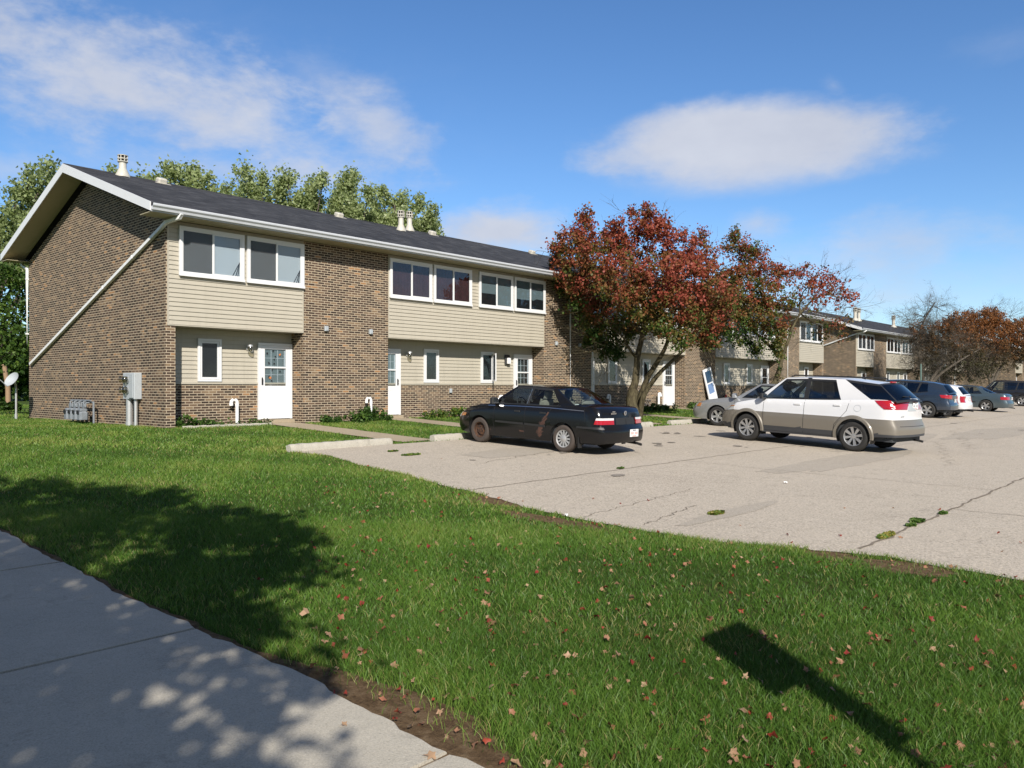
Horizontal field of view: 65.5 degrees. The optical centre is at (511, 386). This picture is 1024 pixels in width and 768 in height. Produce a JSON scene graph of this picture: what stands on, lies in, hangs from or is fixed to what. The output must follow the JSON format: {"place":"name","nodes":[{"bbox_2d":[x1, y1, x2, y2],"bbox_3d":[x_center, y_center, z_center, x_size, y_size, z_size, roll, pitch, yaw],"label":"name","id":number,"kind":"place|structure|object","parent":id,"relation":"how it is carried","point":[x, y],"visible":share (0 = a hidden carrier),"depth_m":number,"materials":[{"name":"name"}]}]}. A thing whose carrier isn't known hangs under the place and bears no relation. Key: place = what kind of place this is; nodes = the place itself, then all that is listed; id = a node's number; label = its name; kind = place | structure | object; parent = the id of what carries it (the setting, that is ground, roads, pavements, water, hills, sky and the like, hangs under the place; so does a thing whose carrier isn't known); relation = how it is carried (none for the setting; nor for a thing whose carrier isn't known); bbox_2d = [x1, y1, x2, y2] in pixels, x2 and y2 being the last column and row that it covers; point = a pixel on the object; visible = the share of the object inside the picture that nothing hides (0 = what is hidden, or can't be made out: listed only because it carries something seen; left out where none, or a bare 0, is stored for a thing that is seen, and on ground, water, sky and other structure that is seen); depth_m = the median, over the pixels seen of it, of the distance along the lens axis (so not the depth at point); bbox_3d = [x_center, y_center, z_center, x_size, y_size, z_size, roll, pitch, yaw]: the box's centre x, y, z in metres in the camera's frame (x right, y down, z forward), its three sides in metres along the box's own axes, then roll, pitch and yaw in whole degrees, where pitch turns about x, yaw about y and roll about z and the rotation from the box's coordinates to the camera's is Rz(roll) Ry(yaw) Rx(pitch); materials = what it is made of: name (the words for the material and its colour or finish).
{"place":"outdoors","nodes":[
{"label":"outdoors","id":0,"kind":"place"},
{"bbox_2d":[0,531,483,767],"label":"sidewalk","id":1,"kind":"structure","parent":0,"point":[94,673],"depth_m":4.09,"materials":[{"name":"concrete"}]},
{"bbox_2d":[272,422,428,441],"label":"entry path","id":2,"kind":"structure","parent":0,"point":[393,437],"depth_m":20.01,"materials":[{"name":"concrete"}]},
{"bbox_2d":[392,418,459,426],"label":"entry path","id":3,"kind":"structure","parent":0,"point":[433,422],"depth_m":24.29,"materials":[{"name":"concrete"}]},
{"bbox_2d":[0,389,1023,767],"bbox_3d":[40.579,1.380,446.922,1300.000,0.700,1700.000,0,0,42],"label":"ground","id":4,"kind":"structure","parent":0,"point":[550,607],"depth_m":5.91,"materials":[{"name":"green plant"}]},
{"bbox_2d":[2,364,10,402],"bbox_3d":[-21.546,0.086,33.926,0.228,2.092,0.385,0,0,42],"label":"trunk","id":5,"kind":"object","parent":4,"relation":"on","point":[7,390],"visible":0.58,"depth_m":33.89,"materials":[{"name":"brown wood"}]},
{"bbox_2d":[0,372,17,418],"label":"satellite dish","id":6,"kind":"object","parent":4,"relation":"on","point":[11,379],"visible":0.99,"depth_m":24.97,"materials":[{"name":"metal"}]},
{"bbox_2d":[0,400,22,410],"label":"bush","id":7,"kind":"object","parent":4,"relation":"on","point":[6,406],"visible":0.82,"depth_m":33.32,"materials":[{"name":"green plant"}]},
{"bbox_2d":[0,262,28,374],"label":"broadleaf tree","id":8,"kind":"object","parent":4,"relation":"on","point":[9,347],"visible":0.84,"depth_m":27.41,"materials":[{"name":"green plant"}]},
{"bbox_2d":[0,328,28,401],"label":"broadleaf tree","id":9,"kind":"object","parent":4,"relation":"on","point":[22,382],"visible":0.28,"depth_m":56.43,"materials":[{"name":"green plant"}]},
{"bbox_2d":[0,150,61,305],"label":"broadleaf tree","id":10,"kind":"object","parent":4,"relation":"on","point":[28,193],"visible":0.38,"depth_m":29.22,"materials":[{"name":"green plant"}]},
{"bbox_2d":[63,399,94,422],"bbox_3d":[-12.223,0.744,22.454,1.596,0.773,0.397,0,0,42],"label":"gas meter","id":11,"kind":"object","parent":4,"relation":"on","point":[72,412],"visible":0.98,"depth_m":22.19,"materials":[{"name":"grey paint"}]},
{"bbox_2d":[101,158,152,179],"bbox_3d":[-19.285,-5.096,39.484,5.242,12.466,4.739,0,0,12],"label":"poplar tree","id":12,"kind":"object","parent":4,"relation":"on","point":[111,168],"depth_m":37.97,"materials":[{"name":"green plant"}]},
{"bbox_2d":[143,154,242,196],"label":"poplar tree","id":13,"kind":"object","parent":4,"relation":"on","point":[189,175],"visible":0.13,"depth_m":40.91,"materials":[{"name":"green plant"}]},
{"bbox_2d":[175,413,215,427],"bbox_3d":[-8.081,0.921,20.201,0.549,0.505,1.256,0,0,42],"label":"weed clump","id":14,"kind":"object","parent":4,"relation":"on","point":[195,421],"visible":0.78,"depth_m":20.06,"materials":[{"name":"green plant"}]},
{"bbox_2d":[200,417,249,424],"bbox_3d":[-7.591,0.958,20.960,0.496,0.316,1.460,0,0,42],"label":"weed clump","id":15,"kind":"object","parent":4,"relation":"on","point":[222,423],"visible":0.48,"depth_m":21.00,"materials":[{"name":"green plant"}]},
{"bbox_2d":[182,423,271,428],"bbox_3d":[-7.356,1.050,20.694,0.103,0.160,2.502,0,0,40],"label":"edging","id":16,"kind":"object","parent":4,"relation":"on","point":[244,424],"visible":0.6,"depth_m":20.68,"materials":[{"name":"concrete"}]},
{"bbox_2d":[229,398,238,423],"bbox_3d":[-7.442,0.695,21.332,0.104,0.770,0.274,0,0,42],"label":"vent pipe","id":17,"kind":"object","parent":4,"relation":"on","point":[232,400],"visible":0.98,"depth_m":21.35,"materials":[{"name":"white plastic"}]},
{"bbox_2d":[229,149,288,204],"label":"poplar tree","id":18,"kind":"object","parent":4,"relation":"on","point":[255,190],"visible":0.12,"depth_m":44.88,"materials":[{"name":"green plant"}]},
{"bbox_2d":[248,418,272,422],"bbox_3d":[-6.812,0.977,21.633,0.634,0.323,0.521,0,0,-10],"label":"weed clump","id":19,"kind":"object","parent":4,"relation":"on","point":[260,421],"visible":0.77,"depth_m":21.53,"materials":[{"name":"green plant"}]},
{"bbox_2d":[0,528,522,767],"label":"soil strip","id":20,"kind":"object","parent":4,"relation":"on","point":[479,754],"visible":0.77,"depth_m":4.04,"materials":[{"name":"brown soil"}]},
{"bbox_2d":[268,163,337,213],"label":"poplar tree","id":21,"kind":"object","parent":4,"relation":"on","point":[309,199],"visible":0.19,"depth_m":46.97,"materials":[{"name":"green plant"}]},
{"bbox_2d":[299,607,308,615],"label":"curled leaf","id":22,"kind":"object","parent":4,"relation":"on","point":[304,611],"visible":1,"depth_m":5.41,"materials":[{"name":"beige plant"}]},
{"bbox_2d":[286,438,392,451],"bbox_3d":[-3.516,1.199,16.514,0.216,0.171,2.650,0,0,39],"label":"parking stop","id":23,"kind":"object","parent":4,"relation":"on","point":[335,444],"visible":0.88,"depth_m":16.33,"materials":[{"name":"concrete"}]},
{"bbox_2d":[325,160,384,224],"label":"poplar tree","id":24,"kind":"object","parent":4,"relation":"on","point":[344,200],"visible":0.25,"depth_m":49.54,"materials":[{"name":"green plant"}]},
{"bbox_2d":[317,409,392,422],"bbox_3d":[-4.507,0.923,23.498,0.736,0.511,2.737,0,0,42],"label":"weed clump","id":25,"kind":"object","parent":4,"relation":"on","point":[358,417],"visible":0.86,"depth_m":23.32,"materials":[{"name":"green plant"}]},
{"bbox_2d":[365,397,372,411],"bbox_3d":[-4.314,0.692,23.991,0.092,0.786,0.262,0,0,42],"label":"vent pipe","id":26,"kind":"object","parent":4,"relation":"on","point":[370,399],"visible":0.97,"depth_m":24.01,"materials":[{"name":"white plastic"}]},
{"bbox_2d":[357,406,382,420],"bbox_3d":[-4.305,0.849,24.016,0.426,0.588,0.842,0,0,42],"label":"weed clump","id":27,"kind":"object","parent":4,"relation":"on","point":[367,409],"visible":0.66,"depth_m":23.96,"materials":[{"name":"green plant"}]},
{"bbox_2d":[364,183,445,235],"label":"poplar tree","id":28,"kind":"object","parent":4,"relation":"on","point":[427,221],"visible":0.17,"depth_m":52.71,"materials":[{"name":"green plant"}]},
{"bbox_2d":[0,154,837,428],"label":"apartment building","id":29,"kind":"structure","parent":4,"relation":"on","point":[180,298],"depth_m":23.52,"materials":[{"name":"brick"}]},
{"bbox_2d":[119,373,141,425],"bbox_3d":[-9.853,0.385,20.527,0.700,1.490,0.334,0,0,42],"label":"electric meter cabinet","id":30,"kind":"object","parent":29,"relation":"attached to","point":[132,387],"visible":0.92,"depth_m":20.41,"materials":[{"name":"white metal"}]},
{"bbox_2d":[197,338,221,381],"bbox_3d":[-7.958,-0.700,20.962,0.050,1.120,0.650,0,0,42],"label":"window","id":31,"kind":"structure","parent":29,"relation":"in","point":[209,354],"depth_m":20.98,"materials":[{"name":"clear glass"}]},
{"bbox_2d":[179,225,244,281],"bbox_3d":[-7.655,-3.379,20.379,0.075,1.242,1.770,0,0,42],"label":"window","id":32,"kind":"structure","parent":29,"relation":"in","point":[203,253],"depth_m":20.37,"materials":[{"name":"white glass"}]},
{"bbox_2d":[246,236,304,288],"bbox_3d":[-6.428,-3.379,21.737,0.075,1.242,1.770,0,0,42],"label":"window","id":33,"kind":"structure","parent":29,"relation":"in","point":[268,261],"depth_m":21.73,"materials":[{"name":"white glass"}]},
{"bbox_2d":[257,343,294,422],"bbox_3d":[-6.624,-0.105,22.358,0.160,2.230,1.130,0,0,42],"label":"door","id":34,"kind":"structure","parent":29,"relation":"in","point":[274,360],"depth_m":22.38,"materials":[{"name":"white paint"}]},
{"bbox_2d":[388,349,403,418],"bbox_3d":[-3.889,-0.105,25.386,0.160,2.230,0.990,0,0,42],"label":"door","id":35,"kind":"structure","parent":29,"relation":"in","point":[394,355],"depth_m":25.58,"materials":[{"name":"white paint"}]},
{"bbox_2d":[389,258,432,301],"bbox_3d":[-3.191,-3.379,25.322,0.075,1.242,1.770,0,0,42],"label":"window","id":36,"kind":"structure","parent":29,"relation":"in","point":[409,280],"depth_m":25.30,"materials":[{"name":"white glass"}]},
{"bbox_2d":[423,349,438,382],"bbox_3d":[-2.710,-0.700,26.774,0.050,1.120,0.670,0,0,42],"label":"window","id":37,"kind":"structure","parent":29,"relation":"in","point":[430,356],"depth_m":26.77,"materials":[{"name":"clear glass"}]},
{"bbox_2d":[433,264,472,305],"bbox_3d":[-1.965,-3.379,26.680,0.075,1.242,1.770,0,0,42],"label":"window","id":38,"kind":"structure","parent":29,"relation":"in","point":[451,285],"depth_m":26.66,"materials":[{"name":"clear glass"}]},
{"bbox_2d":[480,352,495,382],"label":"window","id":39,"kind":"structure","parent":29,"relation":"in","point":[487,359],"depth_m":28.75,"materials":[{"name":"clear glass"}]},
{"bbox_2d":[479,271,513,310],"bbox_3d":[-0.544,-3.379,28.253,0.075,1.242,1.770,0,0,42],"label":"window","id":40,"kind":"structure","parent":29,"relation":"in","point":[496,291],"depth_m":28.25,"materials":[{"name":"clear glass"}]},
{"bbox_2d":[505,355,510,364],"bbox_3d":[-0.143,-1.010,29.542,0.150,0.360,0.260,0,0,42],"label":"wall lamp","id":41,"kind":"object","parent":29,"relation":"attached to","point":[507,360],"visible":1,"depth_m":29.50,"materials":[{"name":"black plastic"}]},
{"bbox_2d":[513,354,531,388],"bbox_3d":[0.428,-0.160,30.212,0.100,2.120,1.040,0,0,42],"label":"door","id":42,"kind":"structure","parent":29,"relation":"in","point":[522,366],"depth_m":30.19,"materials":[{"name":"white paint"}]},
{"bbox_2d":[514,277,545,313],"bbox_3d":[0.682,-3.379,29.612,0.075,1.242,1.770,0,0,42],"label":"window","id":43,"kind":"structure","parent":29,"relation":"in","point":[529,294],"depth_m":29.60,"materials":[{"name":"clear glass"}]},
{"bbox_2d":[591,358,593,399],"bbox_3d":[3.159,-0.160,33.236,0.100,2.120,0.930,0,0,42],"label":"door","id":44,"kind":"structure","parent":29,"relation":"in","point":[591,358],"depth_m":33.51,"materials":[{"name":"white paint"}]},
{"bbox_2d":[607,358,616,383],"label":"window","id":45,"kind":"structure","parent":29,"relation":"in","point":[612,372],"depth_m":34.59,"materials":[{"name":"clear glass"}]},
{"bbox_2d":[642,359,650,381],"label":"window","id":46,"kind":"structure","parent":29,"relation":"in","point":[646,363],"depth_m":36.60,"materials":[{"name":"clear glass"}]},
{"bbox_2d":[662,361,676,407],"bbox_3d":[7.520,-0.105,38.022,0.160,2.230,1.100,0,0,42],"label":"door","id":47,"kind":"structure","parent":29,"relation":"in","point":[668,376],"depth_m":38.08,"materials":[{"name":"white paint"}]},
{"bbox_2d":[667,301,685,327],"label":"window","id":48,"kind":"structure","parent":29,"relation":"in","point":[675,301],"depth_m":37.30,"materials":[{"name":"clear glass"}]},
{"bbox_2d":[723,363,729,383],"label":"window","id":49,"kind":"structure","parent":29,"relation":"in","point":[726,366],"depth_m":42.44,"materials":[{"name":"clear glass"}]},
{"bbox_2d":[746,364,751,383],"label":"window","id":50,"kind":"structure","parent":29,"relation":"in","point":[748,366],"depth_m":44.39,"materials":[{"name":"clear glass"}]},
{"bbox_2d":[751,315,765,336],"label":"window","id":51,"kind":"structure","parent":29,"relation":"in","point":[752,315],"depth_m":43.75,"materials":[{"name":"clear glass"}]},
{"bbox_2d":[760,365,768,383],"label":"door","id":52,"kind":"structure","parent":29,"relation":"in","point":[764,370],"depth_m":45.86,"materials":[{"name":"white paint"}]},
{"bbox_2d":[799,321,811,341],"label":"window","id":53,"kind":"structure","parent":29,"relation":"in","point":[802,332],"depth_m":48.68,"materials":[{"name":"clear glass"}]},
{"bbox_2d":[804,367,808,376],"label":"window","id":54,"kind":"structure","parent":29,"relation":"in","point":[806,369],"depth_m":50.43,"materials":[{"name":"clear glass"}]},
{"bbox_2d":[812,323,822,343],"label":"window","id":55,"kind":"structure","parent":29,"relation":"in","point":[816,339],"depth_m":50.13,"materials":[{"name":"clear glass"}]},
{"bbox_2d":[418,759,437,767],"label":"sidewalk bed","id":56,"kind":"object","parent":4,"relation":"on","point":[428,763],"visible":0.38,"depth_m":3.49,"materials":[{"name":"grey concrete"}]},
{"bbox_2d":[420,407,457,418],"bbox_3d":[-2.459,0.906,26.385,0.696,0.471,1.709,0,0,42],"label":"weed clump","id":57,"kind":"object","parent":4,"relation":"on","point":[442,414],"visible":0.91,"depth_m":26.37,"materials":[{"name":"green plant"}]},
{"bbox_2d":[455,404,470,415],"bbox_3d":[-1.653,0.859,27.213,0.526,0.547,0.985,0,0,42],"label":"weed clump","id":58,"kind":"object","parent":4,"relation":"on","point":[459,411],"visible":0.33,"depth_m":27.00,"materials":[{"name":"green plant"}]},
{"bbox_2d":[429,432,499,440],"bbox_3d":[-1.111,1.194,19.327,0.216,0.172,2.300,0,0,40],"label":"parking stop","id":59,"kind":"object","parent":4,"relation":"on","point":[450,436],"visible":0.52,"depth_m":18.81,"materials":[{"name":"concrete"}]},
{"bbox_2d":[228,425,956,578],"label":"soil patches","id":60,"kind":"object","parent":4,"relation":"on","point":[929,570],"visible":0.68,"depth_m":7.76,"materials":[{"name":"brown soil"}]},
{"bbox_2d":[233,458,1023,767],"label":"fallen leaves","id":61,"kind":"object","parent":4,"relation":"on","point":[431,754],"visible":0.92,"depth_m":4.80,"materials":[{"name":"brown plant"}]},
{"bbox_2d":[534,193,755,417],"bbox_3d":[4.776,-2.882,29.700,8.025,8.524,7.127,0,0,-13],"label":"maple tree","id":62,"kind":"object","parent":4,"relation":"on","point":[673,265],"visible":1,"depth_m":29.15,"materials":[{"name":"red plant"}]},
{"bbox_2d":[641,422,652,426],"bbox_3d":[3.715,1.195,24.671,0.216,0.172,2.200,0,0,42],"label":"parking stop","id":63,"kind":"object","parent":4,"relation":"on","point":[645,424],"visible":0.24,"depth_m":25.15,"materials":[{"name":"concrete"}]},
{"bbox_2d":[657,392,661,403],"bbox_3d":[6.889,0.668,37.144,0.115,0.825,0.285,0,0,42],"label":"vent pipe","id":64,"kind":"object","parent":4,"relation":"on","point":[659,394],"visible":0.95,"depth_m":37.04,"materials":[{"name":"white plastic"}]},
{"bbox_2d":[298,402,1023,579],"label":"parking lot","id":65,"kind":"structure","parent":4,"relation":"on","point":[807,507],"depth_m":12.65,"materials":[{"name":"grey concrete"}]},
{"bbox_2d":[401,452,420,455],"bbox_3d":[-1.971,1.312,15.471,0.206,0.058,0.478,0,0,42],"label":"weed patch","id":66,"kind":"object","parent":65,"relation":"on","point":[409,454],"visible":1,"depth_m":15.42,"materials":[{"name":"green plant"}]},
{"bbox_2d":[460,384,642,451],"bbox_3d":[0.738,0.642,18.179,4.598,1.383,1.912,3,2,42],"label":"parked car","id":67,"kind":"object","parent":65,"relation":"on","point":[565,423],"visible":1,"depth_m":17.18,"materials":[{"name":"black metal"}]},
{"bbox_2d":[470,430,981,475],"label":"pavement stains","id":68,"kind":"object","parent":65,"relation":"on","point":[660,445],"visible":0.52,"depth_m":18.85,"materials":[{"name":"grey concrete"}]},
{"bbox_2d":[460,427,1023,525],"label":"pavement patches","id":69,"kind":"object","parent":65,"relation":"on","point":[842,461],"visible":0.87,"depth_m":16.77,"materials":[{"name":"grey concrete"}]},
{"bbox_2d":[707,510,724,514],"bbox_3d":[2.563,1.575,9.979,0.173,0.064,0.347,0,0,42],"label":"weed patch","id":70,"kind":"object","parent":69,"relation":"on","point":[714,512],"visible":1,"depth_m":9.93,"materials":[{"name":"green plant"}]},
{"bbox_2d":[472,416,1023,547],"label":"pavement cracks","id":71,"kind":"object","parent":65,"relation":"on","point":[905,528],"visible":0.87,"depth_m":11.73,"materials":[{"name":"grey concrete"}]},
{"bbox_2d":[693,384,805,425],"bbox_3d":[8.470,0.626,26.063,5.275,1.453,2.057,3,2,42],"label":"parked car","id":72,"kind":"object","parent":65,"relation":"on","point":[712,410],"visible":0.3,"depth_m":26.43,"materials":[{"name":"silver metal"}]},
{"bbox_2d":[722,375,924,450],"bbox_3d":[7.843,0.590,20.599,2.056,1.779,5.025,0,2,-42],"label":"parked car","id":73,"kind":"object","parent":65,"relation":"on","point":[853,413],"visible":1,"depth_m":19.36,"materials":[{"name":"white metal"}]},
{"bbox_2d":[876,530,895,538],"bbox_3d":[4.101,1.626,8.737,0.139,0.064,0.464,0,0,42],"label":"weed patch","id":74,"kind":"object","parent":65,"relation":"on","point":[886,534],"visible":0.99,"depth_m":8.69,"materials":[{"name":"green plant"}]},
{"bbox_2d":[905,522,916,526],"bbox_3d":[4.707,1.627,9.395,0.128,0.062,0.229,0,0,42],"label":"weed patch","id":75,"kind":"object","parent":65,"relation":"on","point":[911,524],"visible":1,"depth_m":9.35,"materials":[{"name":"green plant"}]},
{"bbox_2d":[909,517,925,522],"bbox_3d":[4.928,1.623,9.684,0.181,0.061,0.308,0,0,42],"label":"weed patch","id":76,"kind":"object","parent":65,"relation":"on","point":[916,520],"visible":0.98,"depth_m":9.64,"materials":[{"name":"green plant"}]},
{"bbox_2d":[920,364,921,380],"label":"sign post","id":77,"kind":"object","parent":65,"relation":"on","point":[921,372],"visible":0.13,"depth_m":45.95,"materials":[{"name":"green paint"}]},
{"bbox_2d":[885,379,959,417],"bbox_3d":[18.186,0.489,37.394,4.925,1.696,2.021,3,2,42],"label":"parked car","id":78,"kind":"object","parent":65,"relation":"on","point":[938,399],"visible":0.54,"depth_m":35.79,"materials":[{"name":"blue metal"}]},
{"bbox_2d":[938,510,947,514],"bbox_3d":[5.563,1.623,10.287,0.116,0.057,0.216,0,0,42],"label":"weed patch","id":79,"kind":"object","parent":65,"relation":"on","point":[942,512],"visible":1,"depth_m":10.24,"materials":[{"name":"green plant"}]},
{"bbox_2d":[942,384,973,416],"bbox_3d":[19.848,0.565,38.854,4.585,1.564,1.999,3,2,42],"label":"parked car","id":80,"kind":"object","parent":65,"relation":"on","point":[964,400],"visible":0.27,"depth_m":37.18,"materials":[{"name":"white metal"}]},
{"bbox_2d":[958,385,1014,410],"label":"parked car","id":81,"kind":"object","parent":65,"relation":"on","point":[985,399],"visible":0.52,"depth_m":44.88,"materials":[{"name":"grey metal"}]},
{"bbox_2d":[973,380,1023,405],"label":"parked car","id":82,"kind":"object","parent":65,"relation":"on","point":[1015,389],"visible":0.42,"depth_m":56.49,"materials":[{"name":"black metal"}]},
{"bbox_2d":[644,402,678,411],"bbox_3d":[6.369,0.919,35.140,1.248,0.536,2.972,0,0,42],"label":"weed clump","id":83,"kind":"object","parent":4,"relation":"on","point":[658,407],"visible":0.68,"depth_m":35.04,"materials":[{"name":"green plant"}]},
{"bbox_2d":[667,418,707,424],"bbox_3d":[6.030,1.193,27.295,0.216,0.172,2.400,0,0,43],"label":"parking stop","id":84,"kind":"object","parent":4,"relation":"on","point":[682,421],"visible":0.87,"depth_m":27.08,"materials":[{"name":"concrete"}]},
{"bbox_2d":[686,402,697,408],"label":"weed clump","id":85,"kind":"object","parent":4,"relation":"on","point":[691,404],"visible":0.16,"depth_m":37.50,"materials":[{"name":"green plant"}]},
{"bbox_2d":[702,367,717,398],"bbox_3d":[9.890,0.066,39.607,0.286,2.143,1.251,0,0,42],"label":"storm door","id":86,"kind":"structure","parent":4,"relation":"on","point":[709,384],"depth_m":39.59,"materials":[{"name":"white paint"}]},
{"bbox_2d":[706,223,886,383],"bbox_3d":[14.154,-3.241,39.067,10.299,9.232,5.948,0,0,-26],"label":"maple tree","id":87,"kind":"object","parent":4,"relation":"on","point":[751,253],"visible":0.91,"depth_m":37.98,"materials":[{"name":"red plant"}]},
{"bbox_2d":[796,307,963,384],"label":"apartment building","id":88,"kind":"structure","parent":4,"relation":"on","point":[871,353],"depth_m":61.81,"materials":[{"name":"brick"}]},
{"bbox_2d":[858,333,865,349],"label":"window","id":89,"kind":"structure","parent":88,"relation":"in","point":[862,338],"depth_m":59.66,"materials":[{"name":"clear glass"}]},
{"bbox_2d":[861,371,865,376],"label":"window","id":90,"kind":"structure","parent":88,"relation":"in","point":[863,373],"depth_m":61.71,"materials":[{"name":"white glass"}]},
{"bbox_2d":[866,334,874,350],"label":"window","id":91,"kind":"structure","parent":88,"relation":"in","point":[869,338],"depth_m":60.98,"materials":[{"name":"clear glass"}]},
{"bbox_2d":[886,337,893,352],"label":"window","id":92,"kind":"structure","parent":88,"relation":"in","point":[889,344],"depth_m":64.55,"materials":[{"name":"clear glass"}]},
{"bbox_2d":[894,338,900,353],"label":"window","id":93,"kind":"structure","parent":88,"relation":"in","point":[895,349],"depth_m":66.00,"materials":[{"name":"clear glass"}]},
{"bbox_2d":[902,339,908,354],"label":"window","id":94,"kind":"structure","parent":88,"relation":"in","point":[907,349],"depth_m":67.61,"materials":[{"name":"clear glass"}]},
{"bbox_2d":[882,280,1008,389],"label":"crabapple tree","id":95,"kind":"object","parent":4,"relation":"on","point":[922,339],"visible":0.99,"depth_m":57.10,"materials":[{"name":"brown plant"}]},
{"bbox_2d":[943,293,1023,383],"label":"crabapple tree","id":96,"kind":"object","parent":4,"relation":"on","point":[990,320],"visible":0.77,"depth_m":69.85,"materials":[{"name":"red plant"}]},
{"bbox_2d":[952,334,1023,391],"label":"apartment building","id":97,"kind":"structure","parent":4,"relation":"on","point":[1017,375],"depth_m":87.85,"materials":[{"name":"brick"}]},
{"bbox_2d":[0,0,1023,338],"label":"sky","id":98,"kind":"structure","parent":0,"point":[885,136],"materials":[{"name":"blue"}]},
{"bbox_2d":[643,414,709,420],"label":"entry path","id":99,"kind":"structure","parent":0,"point":[672,416],"depth_m":30.67,"materials":[{"name":"concrete"}]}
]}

